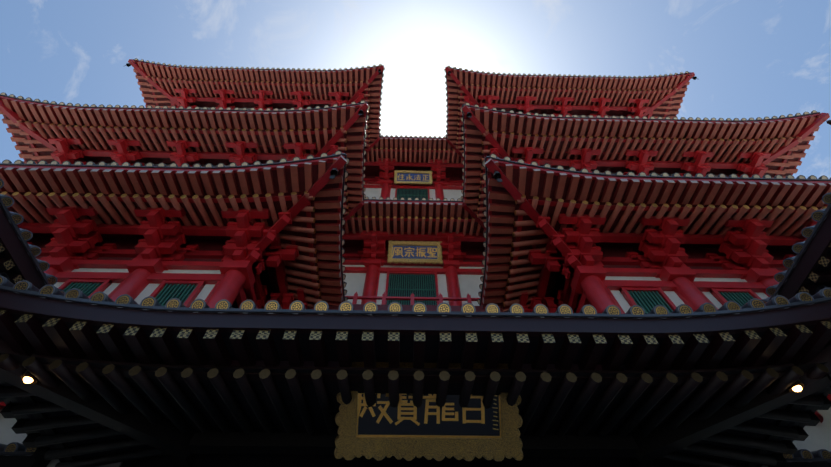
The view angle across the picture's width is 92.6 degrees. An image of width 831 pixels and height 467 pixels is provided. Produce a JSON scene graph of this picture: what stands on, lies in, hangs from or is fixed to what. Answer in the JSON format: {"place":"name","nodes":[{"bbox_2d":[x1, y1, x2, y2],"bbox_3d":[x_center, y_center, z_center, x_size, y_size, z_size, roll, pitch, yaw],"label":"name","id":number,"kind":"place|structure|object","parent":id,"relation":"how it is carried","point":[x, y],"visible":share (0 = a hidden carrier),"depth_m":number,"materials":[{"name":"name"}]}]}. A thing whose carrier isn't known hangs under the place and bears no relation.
{"place":"outdoors","nodes":[
{"label":"outdoors","id":0,"kind":"place"},
{"bbox_2d":[0,88,822,422],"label":"building facade","id":1,"kind":"structure","parent":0,"point":[162,262],"depth_m":10.53,"materials":[{"name":"red wood"}]},
{"bbox_2d":[0,272,830,466],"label":"porch roof","id":2,"kind":"object","parent":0,"point":[127,380],"visible":0.98,"depth_m":4.84,"materials":[{"name":"black wood"}]},
{"bbox_2d":[0,0,830,178],"label":"sky","id":3,"kind":"structure","parent":0,"point":[748,59],"materials":[{"name":"blue"}]},
{"label":"ground","id":4,"kind":"structure","parent":0,"visible":0},
{"bbox_2d":[46,107,767,466],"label":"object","id":5,"kind":"object","parent":4,"relation":"on","point":[360,307],"visible":0.02,"depth_m":12.06,"materials":[{"name":"red wood"}]},
{"bbox_2d":[125,58,696,177],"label":"roof","id":6,"kind":"structure","parent":5,"relation":"attached to","point":[158,83],"depth_m":23.54,"materials":[{"name":"red tile"}]},
{"bbox_2d":[394,170,432,184],"bbox_3d":[-0.139,-3.694,25.536,2.461,1.422,0.630,1,-59,-1],"label":"sign","id":7,"kind":"object","parent":5,"relation":"attached to","point":[413,177],"visible":1,"depth_m":25.32,"materials":[{"name":"gold metal"}]},
{"bbox_2d":[387,240,442,263],"bbox_3d":[-0.020,0.701,17.582,2.433,1.484,0.628,1,-59,-1],"label":"plaque","id":8,"kind":"object","parent":5,"relation":"attached to","point":[416,252],"visible":1,"depth_m":17.36,"materials":[{"name":"gold metal"}]},
{"bbox_2d":[0,151,830,310],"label":"roof","id":9,"kind":"structure","parent":5,"relation":"attached to","point":[522,196],"depth_m":10.38,"materials":[{"name":"red tile"}]},
{"bbox_2d":[0,92,830,248],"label":"roof","id":10,"kind":"structure","parent":5,"relation":"attached to","point":[35,125],"depth_m":15.39,"materials":[{"name":"red tile"}]},
{"bbox_2d":[334,362,522,460],"bbox_3d":[0.173,2.046,5.255,2.391,1.440,1.026,1,-59,-1],"label":"sign","id":11,"kind":"object","parent":5,"relation":"attached to","point":[406,429],"visible":0.65,"depth_m":4.99,"materials":[{"name":"gold metal"}]},
{"bbox_2d":[0,179,830,466],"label":"roof","id":12,"kind":"structure","parent":4,"relation":"on","point":[809,269],"depth_m":6.29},
{"bbox_2d":[21,370,37,383],"bbox_3d":[-4.564,1.707,4.709,0.170,0.145,0.170,1,-59,-1],"label":"downlight","id":13,"kind":"object","parent":12,"relation":"attached to","point":[27,380],"visible":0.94,"depth_m":4.67,"materials":[{"name":"brown metal"}]},
{"bbox_2d":[787,379,803,391],"bbox_3d":[4.634,1.862,4.850,0.170,0.145,0.170,1,-59,-1],"label":"downlight","id":14,"kind":"object","parent":12,"relation":"attached to","point":[798,388],"visible":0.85,"depth_m":4.80,"materials":[{"name":"brown metal"}]}
]}

